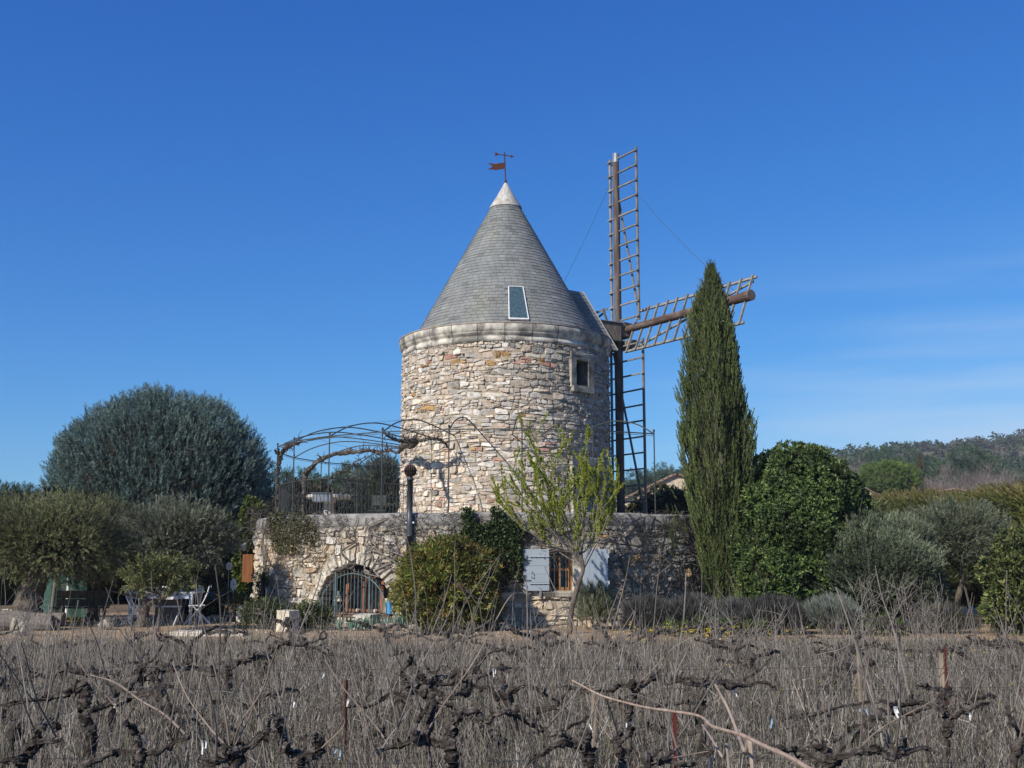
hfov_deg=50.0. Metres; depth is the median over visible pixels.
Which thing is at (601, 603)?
rosemary shrub
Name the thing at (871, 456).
pine tree
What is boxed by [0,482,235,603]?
dark hedge
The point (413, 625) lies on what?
garden rock
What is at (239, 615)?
stone block
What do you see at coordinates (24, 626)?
brushwood
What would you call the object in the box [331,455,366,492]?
arbour vine
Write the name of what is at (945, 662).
vineyard stake
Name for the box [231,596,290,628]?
herb clump
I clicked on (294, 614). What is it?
stone block
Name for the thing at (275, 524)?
honeysuckle
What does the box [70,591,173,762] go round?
grapevine
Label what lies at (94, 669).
grapevine
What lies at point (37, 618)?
log
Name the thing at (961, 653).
grapevine
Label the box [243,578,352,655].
grapevine
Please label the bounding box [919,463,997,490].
bare tree
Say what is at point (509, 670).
grapevine
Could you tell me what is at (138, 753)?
grapevine
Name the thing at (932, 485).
bare tree
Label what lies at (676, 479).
stone house
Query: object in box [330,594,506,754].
grapevine
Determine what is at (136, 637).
grapevine
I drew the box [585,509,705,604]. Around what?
bare creeper
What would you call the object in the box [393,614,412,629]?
iris
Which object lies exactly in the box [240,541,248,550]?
spotlight
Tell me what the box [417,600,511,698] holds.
grapevine
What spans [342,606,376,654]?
grapevine
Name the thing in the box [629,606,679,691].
grapevine
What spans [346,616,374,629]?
iris
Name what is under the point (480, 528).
ivy
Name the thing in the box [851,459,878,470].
pine tree
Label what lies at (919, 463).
cypress
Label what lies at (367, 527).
bare creeper
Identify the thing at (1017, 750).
grapevine
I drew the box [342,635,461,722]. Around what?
grapevine
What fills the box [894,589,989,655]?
grapevine
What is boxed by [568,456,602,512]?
door
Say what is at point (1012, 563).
elaeagnus shrub
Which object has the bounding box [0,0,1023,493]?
sky
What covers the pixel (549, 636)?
grapevine
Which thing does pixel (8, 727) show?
grapevine
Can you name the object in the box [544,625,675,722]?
grapevine
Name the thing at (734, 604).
lavender bush
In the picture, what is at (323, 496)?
table
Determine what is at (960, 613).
santolina bush
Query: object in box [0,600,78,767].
grapevine
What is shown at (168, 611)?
garden table
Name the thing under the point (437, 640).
grapevine
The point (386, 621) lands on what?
iris
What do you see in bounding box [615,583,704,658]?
grapevine
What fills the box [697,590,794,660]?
brushwood
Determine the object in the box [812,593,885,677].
grapevine
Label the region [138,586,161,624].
folding chair
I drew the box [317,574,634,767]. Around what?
grapevine
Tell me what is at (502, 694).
grapevine
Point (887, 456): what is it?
pine tree
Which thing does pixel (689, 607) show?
lavender bush
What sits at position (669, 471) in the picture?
pine tree
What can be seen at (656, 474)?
pine tree
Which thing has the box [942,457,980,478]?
pine tree
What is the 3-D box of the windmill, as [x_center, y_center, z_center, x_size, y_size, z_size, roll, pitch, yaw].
[0.435,-1.745,33.174,7.910,12.185,11.790,5,-10,-32]
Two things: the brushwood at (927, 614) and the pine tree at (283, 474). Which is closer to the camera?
the brushwood at (927, 614)
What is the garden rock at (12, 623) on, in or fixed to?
on the gravel path
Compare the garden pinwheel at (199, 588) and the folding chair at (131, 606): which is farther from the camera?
the garden pinwheel at (199, 588)
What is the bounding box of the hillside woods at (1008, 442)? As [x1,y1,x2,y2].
[1,429,1023,500]
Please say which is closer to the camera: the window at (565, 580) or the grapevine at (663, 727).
the grapevine at (663, 727)
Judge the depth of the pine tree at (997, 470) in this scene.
212.26 m
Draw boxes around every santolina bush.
[800,591,864,634]
[904,599,981,633]
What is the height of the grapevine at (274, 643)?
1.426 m
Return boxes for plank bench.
[50,591,110,623]
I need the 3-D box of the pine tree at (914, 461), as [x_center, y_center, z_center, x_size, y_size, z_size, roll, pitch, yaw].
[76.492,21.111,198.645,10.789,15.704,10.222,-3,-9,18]
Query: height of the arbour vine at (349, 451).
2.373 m
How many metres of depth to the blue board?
25.17 m
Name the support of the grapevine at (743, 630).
on the ground at (123, 604)
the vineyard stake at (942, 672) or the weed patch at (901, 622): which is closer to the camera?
the vineyard stake at (942, 672)
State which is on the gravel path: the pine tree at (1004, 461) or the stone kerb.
the stone kerb
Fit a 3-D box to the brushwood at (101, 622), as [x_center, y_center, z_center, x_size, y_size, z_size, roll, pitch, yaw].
[-6.855,4.231,19.117,1.197,0.732,0.800,0,-9,0]
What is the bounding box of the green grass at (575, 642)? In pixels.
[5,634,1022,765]
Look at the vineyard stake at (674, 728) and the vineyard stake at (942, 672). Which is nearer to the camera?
the vineyard stake at (674, 728)
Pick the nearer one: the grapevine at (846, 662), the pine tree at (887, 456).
the grapevine at (846, 662)
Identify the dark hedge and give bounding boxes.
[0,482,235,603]
[873,491,1020,606]
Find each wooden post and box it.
[50,574,57,612]
[65,575,69,616]
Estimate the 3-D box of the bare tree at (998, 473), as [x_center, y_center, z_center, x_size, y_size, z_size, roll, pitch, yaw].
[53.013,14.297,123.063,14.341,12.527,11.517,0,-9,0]
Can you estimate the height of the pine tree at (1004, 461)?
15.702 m
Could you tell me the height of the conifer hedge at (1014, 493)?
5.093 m
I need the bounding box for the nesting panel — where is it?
[242,554,254,581]
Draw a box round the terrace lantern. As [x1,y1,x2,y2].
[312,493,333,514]
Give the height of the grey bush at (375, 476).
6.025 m
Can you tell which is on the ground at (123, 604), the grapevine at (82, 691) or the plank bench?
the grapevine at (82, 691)
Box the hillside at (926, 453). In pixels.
[845,444,1023,471]
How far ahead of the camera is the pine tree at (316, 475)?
88.52 m
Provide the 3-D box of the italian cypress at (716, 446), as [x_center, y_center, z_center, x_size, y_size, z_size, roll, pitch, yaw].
[4.725,1.303,25.735,2.262,8.745,2.039,-4,-10,25]
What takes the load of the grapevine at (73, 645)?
on the ground at (123, 604)
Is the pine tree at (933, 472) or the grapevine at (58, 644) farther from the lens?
the pine tree at (933, 472)
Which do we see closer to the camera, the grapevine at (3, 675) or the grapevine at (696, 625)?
the grapevine at (3, 675)
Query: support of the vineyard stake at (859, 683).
on the ground at (123, 604)
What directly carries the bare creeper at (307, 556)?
attached to the terrace building
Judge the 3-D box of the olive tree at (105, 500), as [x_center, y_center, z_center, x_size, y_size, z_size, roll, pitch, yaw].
[-10.308,4.235,27.103,3.740,3.204,2.925,0,-9,0]
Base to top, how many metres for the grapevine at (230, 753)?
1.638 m
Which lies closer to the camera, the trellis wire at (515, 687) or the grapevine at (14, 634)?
the trellis wire at (515, 687)
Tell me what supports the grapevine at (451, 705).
on the ground at (123, 604)
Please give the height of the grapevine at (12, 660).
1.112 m
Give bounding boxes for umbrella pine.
[859,458,924,493]
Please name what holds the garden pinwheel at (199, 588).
on the gravel path
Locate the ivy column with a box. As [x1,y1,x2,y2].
[230,493,264,604]
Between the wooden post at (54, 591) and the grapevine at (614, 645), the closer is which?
the grapevine at (614, 645)
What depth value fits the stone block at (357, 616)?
23.60 m
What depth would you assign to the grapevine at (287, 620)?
16.76 m
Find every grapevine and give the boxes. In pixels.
[0,580,48,691]
[0,582,144,691]
[0,584,36,665]
[0,587,34,634]
[0,596,119,767]
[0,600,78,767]
[0,608,37,683]
[0,612,36,720]
[0,628,71,767]
[1,611,41,651]
[13,577,100,658]
[25,620,92,666]
[56,574,203,717]
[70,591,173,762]
[72,622,190,767]
[82,606,236,766]
[114,587,152,651]
[155,591,225,679]
[157,570,230,651]
[172,565,284,767]
[177,597,275,713]
[192,591,252,645]
[209,577,347,688]
[210,623,299,757]
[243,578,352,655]
[246,573,345,767]
[248,553,326,651]
[256,596,347,682]
[277,646,420,767]
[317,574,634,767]
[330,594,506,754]
[340,621,427,693]
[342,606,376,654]
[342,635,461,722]
[346,566,419,647]
[388,604,460,666]
[390,534,499,767]
[396,581,492,653]
[411,601,531,681]
[417,580,494,662]
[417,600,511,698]
[425,558,573,747]
[427,608,545,762]
[471,582,550,676]
[495,568,575,654]
[513,640,624,767]
[537,590,574,654]
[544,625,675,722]
[545,568,714,767]
[572,557,635,767]
[583,589,653,679]
[599,621,698,725]
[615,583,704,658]
[626,635,740,765]
[627,592,676,640]
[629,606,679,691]
[631,573,759,767]
[662,608,769,713]
[669,607,777,767]
[685,577,740,647]
[694,583,772,669]
[701,565,783,649]
[714,605,784,704]
[742,632,913,749]
[747,587,946,767]
[765,603,835,646]
[787,593,878,714]
[796,618,963,766]
[805,586,902,657]
[806,594,883,663]
[809,565,1017,767]
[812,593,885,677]
[821,640,1003,767]
[837,577,931,647]
[878,585,973,679]
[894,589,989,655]
[895,604,938,659]
[902,624,1018,716]
[910,617,995,752]
[937,590,1019,685]
[966,591,1023,662]
[972,587,1023,650]
[1001,570,1023,767]
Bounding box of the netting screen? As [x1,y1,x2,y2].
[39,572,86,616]
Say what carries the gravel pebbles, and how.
on the gravel path
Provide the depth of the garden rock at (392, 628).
22.99 m
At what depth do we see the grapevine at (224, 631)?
16.74 m
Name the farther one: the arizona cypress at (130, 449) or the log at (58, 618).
the arizona cypress at (130, 449)
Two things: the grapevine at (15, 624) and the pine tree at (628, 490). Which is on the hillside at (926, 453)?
the pine tree at (628, 490)
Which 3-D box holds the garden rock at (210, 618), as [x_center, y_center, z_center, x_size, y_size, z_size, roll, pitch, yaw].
[-7.165,5.638,26.252,0.340,0.242,0.263,0,-9,0]
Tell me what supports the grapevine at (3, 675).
on the ground at (123, 604)
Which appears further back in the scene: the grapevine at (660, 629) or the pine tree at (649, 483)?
the pine tree at (649, 483)
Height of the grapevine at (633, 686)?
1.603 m
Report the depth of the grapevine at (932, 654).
13.72 m
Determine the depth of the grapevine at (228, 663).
10.40 m
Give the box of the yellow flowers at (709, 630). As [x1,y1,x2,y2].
[406,621,991,639]
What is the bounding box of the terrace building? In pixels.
[250,511,711,626]
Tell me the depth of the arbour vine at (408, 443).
28.78 m
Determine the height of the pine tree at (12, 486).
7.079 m
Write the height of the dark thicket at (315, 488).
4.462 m
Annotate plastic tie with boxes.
[201,740,206,753]
[893,706,898,717]
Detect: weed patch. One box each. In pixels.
[649,613,774,636]
[841,610,911,635]
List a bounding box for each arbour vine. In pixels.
[270,449,282,513]
[279,430,307,458]
[301,441,397,514]
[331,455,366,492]
[381,429,418,453]
[416,431,447,450]
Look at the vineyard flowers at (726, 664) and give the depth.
11.65 m
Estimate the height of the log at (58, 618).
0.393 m
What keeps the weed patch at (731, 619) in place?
on the gravel path
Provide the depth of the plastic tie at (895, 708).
6.29 m
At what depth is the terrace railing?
28.86 m
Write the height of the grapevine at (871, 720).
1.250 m
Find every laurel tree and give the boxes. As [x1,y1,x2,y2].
[676,439,878,628]
[713,546,787,599]
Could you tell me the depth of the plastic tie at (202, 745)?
5.11 m
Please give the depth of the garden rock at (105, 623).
23.61 m
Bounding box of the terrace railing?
[278,477,406,515]
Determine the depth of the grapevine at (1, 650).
13.46 m
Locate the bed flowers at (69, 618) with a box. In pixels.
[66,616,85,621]
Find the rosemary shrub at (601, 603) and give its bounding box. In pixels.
[567,578,617,629]
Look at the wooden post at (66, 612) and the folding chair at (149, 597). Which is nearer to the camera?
the folding chair at (149, 597)
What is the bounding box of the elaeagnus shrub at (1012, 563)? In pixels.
[973,521,1023,635]
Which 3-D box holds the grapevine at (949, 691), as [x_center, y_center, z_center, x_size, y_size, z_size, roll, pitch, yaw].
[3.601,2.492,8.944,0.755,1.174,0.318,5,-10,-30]
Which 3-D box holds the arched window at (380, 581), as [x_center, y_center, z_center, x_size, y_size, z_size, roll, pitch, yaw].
[-3.460,4.826,25.903,2.000,1.220,0.090,-5,-10,30]
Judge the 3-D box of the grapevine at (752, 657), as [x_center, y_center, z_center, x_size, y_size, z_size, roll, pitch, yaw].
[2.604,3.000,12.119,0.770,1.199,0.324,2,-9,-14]
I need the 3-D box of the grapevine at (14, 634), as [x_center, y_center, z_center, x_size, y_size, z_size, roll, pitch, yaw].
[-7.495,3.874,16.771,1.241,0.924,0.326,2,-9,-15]
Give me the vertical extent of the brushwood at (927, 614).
1.305 m
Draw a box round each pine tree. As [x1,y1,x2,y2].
[0,478,39,494]
[15,482,42,501]
[268,461,319,503]
[296,467,333,504]
[321,460,372,503]
[333,460,373,488]
[616,466,660,499]
[631,472,659,489]
[636,468,675,487]
[651,461,685,482]
[849,444,903,468]
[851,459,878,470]
[871,451,910,469]
[902,446,942,473]
[912,458,937,470]
[923,459,964,486]
[923,460,954,482]
[930,441,1004,486]
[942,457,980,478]
[968,448,1010,468]
[977,460,1013,482]
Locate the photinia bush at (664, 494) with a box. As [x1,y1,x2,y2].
[616,482,689,514]
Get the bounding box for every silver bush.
[807,506,956,629]
[877,510,945,620]
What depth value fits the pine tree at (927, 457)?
212.87 m
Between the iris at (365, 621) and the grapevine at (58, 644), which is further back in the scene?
the iris at (365, 621)
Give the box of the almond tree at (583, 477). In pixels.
[489,410,624,633]
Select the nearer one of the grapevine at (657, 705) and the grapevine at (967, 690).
the grapevine at (657, 705)
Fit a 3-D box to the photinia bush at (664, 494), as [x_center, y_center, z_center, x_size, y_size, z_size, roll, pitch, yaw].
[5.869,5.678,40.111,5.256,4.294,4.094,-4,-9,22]
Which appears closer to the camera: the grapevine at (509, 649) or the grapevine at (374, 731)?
the grapevine at (374, 731)
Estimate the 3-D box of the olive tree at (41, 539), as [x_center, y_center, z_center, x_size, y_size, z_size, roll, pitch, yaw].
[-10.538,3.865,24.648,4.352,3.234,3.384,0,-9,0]
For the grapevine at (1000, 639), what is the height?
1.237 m
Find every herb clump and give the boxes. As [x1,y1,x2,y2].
[182,581,250,620]
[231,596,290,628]
[241,565,273,611]
[289,598,337,629]
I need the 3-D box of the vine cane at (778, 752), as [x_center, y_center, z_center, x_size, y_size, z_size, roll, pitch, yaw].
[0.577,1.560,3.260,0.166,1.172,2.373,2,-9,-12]
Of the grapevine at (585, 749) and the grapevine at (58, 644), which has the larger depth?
the grapevine at (58, 644)
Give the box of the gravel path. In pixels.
[0,612,1023,652]
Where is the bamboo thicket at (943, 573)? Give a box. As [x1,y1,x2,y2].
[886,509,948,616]
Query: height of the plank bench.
0.760 m
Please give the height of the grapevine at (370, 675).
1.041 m
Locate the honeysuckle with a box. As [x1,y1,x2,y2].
[266,509,337,575]
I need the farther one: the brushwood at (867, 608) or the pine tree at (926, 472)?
the pine tree at (926, 472)
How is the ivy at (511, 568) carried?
attached to the terrace building
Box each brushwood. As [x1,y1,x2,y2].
[10,592,60,640]
[79,605,150,639]
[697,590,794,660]
[841,572,936,643]
[892,572,961,643]
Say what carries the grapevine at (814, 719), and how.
on the ground at (123, 604)
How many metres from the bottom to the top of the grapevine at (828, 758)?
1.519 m
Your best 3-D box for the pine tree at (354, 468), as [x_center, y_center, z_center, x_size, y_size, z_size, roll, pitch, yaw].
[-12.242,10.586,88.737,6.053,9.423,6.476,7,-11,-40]
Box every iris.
[335,617,355,630]
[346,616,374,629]
[360,614,383,629]
[380,616,398,623]
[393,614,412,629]
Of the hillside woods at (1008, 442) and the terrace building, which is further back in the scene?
the hillside woods at (1008, 442)
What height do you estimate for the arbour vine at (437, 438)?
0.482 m
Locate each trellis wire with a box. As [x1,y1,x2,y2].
[0,687,993,690]
[3,667,998,670]
[103,757,1023,763]
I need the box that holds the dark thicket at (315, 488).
[261,473,360,517]
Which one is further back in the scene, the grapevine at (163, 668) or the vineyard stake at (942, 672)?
the grapevine at (163, 668)
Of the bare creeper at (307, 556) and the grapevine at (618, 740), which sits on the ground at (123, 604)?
the grapevine at (618, 740)
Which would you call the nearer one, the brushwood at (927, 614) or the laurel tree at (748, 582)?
the brushwood at (927, 614)
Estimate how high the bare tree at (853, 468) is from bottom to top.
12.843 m
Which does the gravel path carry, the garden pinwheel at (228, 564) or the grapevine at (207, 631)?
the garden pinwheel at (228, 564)
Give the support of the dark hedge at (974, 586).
on the ground at (123, 604)
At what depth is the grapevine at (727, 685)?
6.66 m
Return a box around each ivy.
[446,505,529,566]
[481,539,540,602]
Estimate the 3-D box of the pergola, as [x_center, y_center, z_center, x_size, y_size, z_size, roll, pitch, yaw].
[-2.919,2.557,30.143,6.617,2.558,13.177,6,-11,-33]
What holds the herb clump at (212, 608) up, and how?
on the ground at (123, 604)
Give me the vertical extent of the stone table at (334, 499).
0.830 m
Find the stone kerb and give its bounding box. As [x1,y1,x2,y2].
[169,630,248,635]
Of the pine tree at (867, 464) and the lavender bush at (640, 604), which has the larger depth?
the pine tree at (867, 464)
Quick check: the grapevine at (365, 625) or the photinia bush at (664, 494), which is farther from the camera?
the photinia bush at (664, 494)
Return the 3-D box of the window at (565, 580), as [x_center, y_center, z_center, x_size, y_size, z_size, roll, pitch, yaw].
[1.117,4.214,24.863,1.176,1.210,0.361,2,-9,-11]
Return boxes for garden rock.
[10,617,19,634]
[16,620,28,635]
[97,619,112,629]
[110,614,117,625]
[205,614,218,621]
[216,617,224,622]
[386,622,398,630]
[402,624,421,631]
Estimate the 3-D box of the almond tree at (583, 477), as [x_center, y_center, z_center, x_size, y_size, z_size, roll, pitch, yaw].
[0.927,2.817,22.760,2.840,4.641,1.654,0,-9,0]
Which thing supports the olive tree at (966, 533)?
on the gravel path
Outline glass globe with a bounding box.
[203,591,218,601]
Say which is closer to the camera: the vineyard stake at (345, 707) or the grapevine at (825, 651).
the vineyard stake at (345, 707)
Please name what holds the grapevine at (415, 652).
on the ground at (123, 604)
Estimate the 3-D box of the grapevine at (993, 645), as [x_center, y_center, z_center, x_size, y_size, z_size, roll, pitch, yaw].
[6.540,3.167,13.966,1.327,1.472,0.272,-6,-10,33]
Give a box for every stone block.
[236,606,246,622]
[276,610,298,631]
[353,613,380,629]
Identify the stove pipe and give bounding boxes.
[404,464,416,553]
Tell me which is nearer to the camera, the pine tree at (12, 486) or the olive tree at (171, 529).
the olive tree at (171, 529)
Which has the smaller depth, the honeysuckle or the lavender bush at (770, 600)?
the lavender bush at (770, 600)
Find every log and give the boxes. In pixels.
[0,610,65,626]
[0,613,54,630]
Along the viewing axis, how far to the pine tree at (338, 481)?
83.37 m
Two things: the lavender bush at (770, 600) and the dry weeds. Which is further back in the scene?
the lavender bush at (770, 600)
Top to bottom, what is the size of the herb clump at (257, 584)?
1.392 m
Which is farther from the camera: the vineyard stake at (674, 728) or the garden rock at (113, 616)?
the garden rock at (113, 616)
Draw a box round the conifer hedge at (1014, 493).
[871,476,1023,541]
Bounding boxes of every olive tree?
[0,484,142,612]
[52,490,157,620]
[107,490,246,627]
[902,492,1017,614]
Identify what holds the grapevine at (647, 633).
on the ground at (123, 604)
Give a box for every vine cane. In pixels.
[572,680,811,767]
[702,724,729,767]
[714,684,754,767]
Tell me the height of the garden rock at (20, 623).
0.391 m
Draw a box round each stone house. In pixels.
[616,473,687,510]
[940,488,965,492]
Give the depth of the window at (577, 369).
30.31 m
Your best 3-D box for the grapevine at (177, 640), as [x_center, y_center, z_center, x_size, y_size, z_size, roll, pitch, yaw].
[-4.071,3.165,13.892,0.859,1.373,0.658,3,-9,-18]
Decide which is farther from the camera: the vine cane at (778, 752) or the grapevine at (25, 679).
the grapevine at (25, 679)
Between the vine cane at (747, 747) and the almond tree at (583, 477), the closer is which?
the vine cane at (747, 747)
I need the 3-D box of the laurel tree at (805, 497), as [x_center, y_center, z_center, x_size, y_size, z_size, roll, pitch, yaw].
[6.108,3.382,25.037,4.680,4.367,3.607,0,-9,0]
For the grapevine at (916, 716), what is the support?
on the ground at (123, 604)
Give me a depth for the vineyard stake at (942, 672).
8.98 m
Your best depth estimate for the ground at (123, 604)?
32.76 m
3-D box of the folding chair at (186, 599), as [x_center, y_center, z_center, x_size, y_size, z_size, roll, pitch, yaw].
[-8.186,5.318,26.702,0.468,0.909,0.617,0,-9,0]
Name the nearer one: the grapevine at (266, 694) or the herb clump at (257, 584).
the grapevine at (266, 694)
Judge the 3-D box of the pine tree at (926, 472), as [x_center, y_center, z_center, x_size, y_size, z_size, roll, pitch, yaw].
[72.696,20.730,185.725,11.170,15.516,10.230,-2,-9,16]
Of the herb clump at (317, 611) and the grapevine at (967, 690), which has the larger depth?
the herb clump at (317, 611)
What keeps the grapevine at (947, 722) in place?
on the ground at (123, 604)
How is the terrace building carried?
on the ground at (123, 604)
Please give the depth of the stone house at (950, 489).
104.66 m
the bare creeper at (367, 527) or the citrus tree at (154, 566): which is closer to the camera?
the citrus tree at (154, 566)
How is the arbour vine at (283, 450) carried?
attached to the pergola
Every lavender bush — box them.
[618,589,675,631]
[667,588,722,634]
[710,593,763,633]
[739,591,811,633]
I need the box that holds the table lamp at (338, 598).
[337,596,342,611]
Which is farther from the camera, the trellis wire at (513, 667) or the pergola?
the pergola
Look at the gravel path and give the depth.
22.68 m
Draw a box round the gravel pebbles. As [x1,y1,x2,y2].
[0,621,1020,650]
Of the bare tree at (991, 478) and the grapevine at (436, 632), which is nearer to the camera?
the grapevine at (436, 632)
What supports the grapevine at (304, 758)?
on the ground at (123, 604)
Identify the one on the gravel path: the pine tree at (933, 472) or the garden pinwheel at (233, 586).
the garden pinwheel at (233, 586)
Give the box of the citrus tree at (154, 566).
[114,547,204,631]
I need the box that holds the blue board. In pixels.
[387,601,391,613]
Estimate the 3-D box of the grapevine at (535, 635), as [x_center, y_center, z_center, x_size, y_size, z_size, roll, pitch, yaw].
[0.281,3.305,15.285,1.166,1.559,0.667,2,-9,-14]
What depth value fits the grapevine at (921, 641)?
15.07 m
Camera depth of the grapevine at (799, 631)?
17.40 m
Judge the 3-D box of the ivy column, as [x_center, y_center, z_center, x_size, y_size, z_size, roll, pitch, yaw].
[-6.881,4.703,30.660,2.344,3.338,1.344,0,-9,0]
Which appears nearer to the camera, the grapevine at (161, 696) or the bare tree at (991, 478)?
the grapevine at (161, 696)
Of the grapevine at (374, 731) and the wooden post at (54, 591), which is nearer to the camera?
the grapevine at (374, 731)
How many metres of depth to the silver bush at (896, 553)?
23.20 m
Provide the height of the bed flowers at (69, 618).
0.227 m
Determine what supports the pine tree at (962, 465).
on the hillside at (926, 453)
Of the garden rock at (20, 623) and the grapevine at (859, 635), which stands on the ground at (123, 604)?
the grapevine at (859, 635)
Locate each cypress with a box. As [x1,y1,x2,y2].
[33,381,275,601]
[658,259,763,602]
[914,452,925,490]
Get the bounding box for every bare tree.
[844,453,877,493]
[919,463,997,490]
[920,475,975,492]
[932,468,1013,493]
[961,460,1023,487]
[978,467,1018,485]
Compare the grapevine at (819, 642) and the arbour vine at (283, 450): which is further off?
the arbour vine at (283, 450)
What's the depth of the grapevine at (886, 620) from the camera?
16.95 m
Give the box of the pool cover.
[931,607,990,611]
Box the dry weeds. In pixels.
[0,609,1023,767]
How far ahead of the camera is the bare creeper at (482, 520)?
24.82 m
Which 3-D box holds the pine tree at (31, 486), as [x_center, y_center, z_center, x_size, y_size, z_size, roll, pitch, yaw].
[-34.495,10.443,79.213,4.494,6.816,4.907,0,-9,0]
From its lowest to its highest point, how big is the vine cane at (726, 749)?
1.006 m
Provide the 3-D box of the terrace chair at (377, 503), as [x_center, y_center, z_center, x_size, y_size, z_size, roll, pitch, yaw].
[-3.921,3.699,32.111,0.440,0.900,0.400,0,-9,0]
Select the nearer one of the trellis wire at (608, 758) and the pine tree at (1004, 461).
the trellis wire at (608, 758)
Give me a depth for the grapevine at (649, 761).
5.00 m
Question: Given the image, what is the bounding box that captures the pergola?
[275,417,655,514]
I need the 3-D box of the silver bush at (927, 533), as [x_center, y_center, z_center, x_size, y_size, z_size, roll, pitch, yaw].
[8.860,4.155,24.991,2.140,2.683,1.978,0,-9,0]
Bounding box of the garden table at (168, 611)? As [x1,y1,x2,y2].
[128,591,204,623]
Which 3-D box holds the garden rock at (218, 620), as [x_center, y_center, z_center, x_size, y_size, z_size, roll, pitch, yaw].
[-6.904,5.601,25.944,0.184,0.175,0.180,-7,-11,38]
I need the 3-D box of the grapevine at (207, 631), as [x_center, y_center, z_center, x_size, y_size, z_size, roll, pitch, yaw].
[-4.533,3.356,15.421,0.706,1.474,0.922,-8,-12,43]
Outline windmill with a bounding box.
[398,147,757,513]
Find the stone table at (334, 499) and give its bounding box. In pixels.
[306,494,350,513]
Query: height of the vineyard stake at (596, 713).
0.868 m
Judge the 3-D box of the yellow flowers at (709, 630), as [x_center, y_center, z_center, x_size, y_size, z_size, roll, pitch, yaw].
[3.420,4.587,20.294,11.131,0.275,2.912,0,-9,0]
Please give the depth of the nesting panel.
29.94 m
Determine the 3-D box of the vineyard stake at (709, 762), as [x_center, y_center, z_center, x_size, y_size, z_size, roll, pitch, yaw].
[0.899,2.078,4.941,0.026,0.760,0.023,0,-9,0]
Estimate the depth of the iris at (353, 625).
23.27 m
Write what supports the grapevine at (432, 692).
on the ground at (123, 604)
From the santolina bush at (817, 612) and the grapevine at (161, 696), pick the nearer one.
the grapevine at (161, 696)
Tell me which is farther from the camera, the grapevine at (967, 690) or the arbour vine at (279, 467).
the arbour vine at (279, 467)
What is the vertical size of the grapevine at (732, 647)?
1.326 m
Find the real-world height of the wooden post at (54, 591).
1.206 m
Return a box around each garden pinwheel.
[197,586,203,621]
[226,562,231,607]
[230,578,236,615]
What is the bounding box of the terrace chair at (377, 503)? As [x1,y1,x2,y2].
[370,495,385,512]
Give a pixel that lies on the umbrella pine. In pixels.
(878, 477)
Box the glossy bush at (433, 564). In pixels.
[385,531,507,630]
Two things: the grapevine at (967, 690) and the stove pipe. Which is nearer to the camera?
the grapevine at (967, 690)
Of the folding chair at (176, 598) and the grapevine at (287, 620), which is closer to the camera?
the grapevine at (287, 620)
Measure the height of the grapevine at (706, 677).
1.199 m
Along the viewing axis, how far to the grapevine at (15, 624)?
14.93 m
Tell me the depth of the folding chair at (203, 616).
25.24 m
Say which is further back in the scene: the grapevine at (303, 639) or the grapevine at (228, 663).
the grapevine at (303, 639)
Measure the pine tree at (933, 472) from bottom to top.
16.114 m
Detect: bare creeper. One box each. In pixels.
[259,513,358,589]
[358,514,428,584]
[380,511,597,572]
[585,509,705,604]
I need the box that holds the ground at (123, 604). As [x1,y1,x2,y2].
[0,597,1022,767]
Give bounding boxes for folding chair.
[119,585,149,625]
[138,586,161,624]
[155,586,183,626]
[175,583,188,617]
[184,585,211,624]
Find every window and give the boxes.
[332,565,392,615]
[537,543,587,596]
[569,351,594,394]
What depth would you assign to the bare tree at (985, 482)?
110.30 m
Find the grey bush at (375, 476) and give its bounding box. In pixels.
[335,452,400,513]
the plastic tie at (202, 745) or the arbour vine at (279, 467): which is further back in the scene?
the arbour vine at (279, 467)
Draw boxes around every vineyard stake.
[343,680,347,763]
[591,686,599,766]
[672,713,677,767]
[707,757,711,767]
[856,644,861,723]
[938,653,945,719]
[944,647,947,705]
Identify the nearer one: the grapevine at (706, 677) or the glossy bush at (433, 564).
the grapevine at (706, 677)
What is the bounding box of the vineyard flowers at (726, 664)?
[16,633,1022,706]

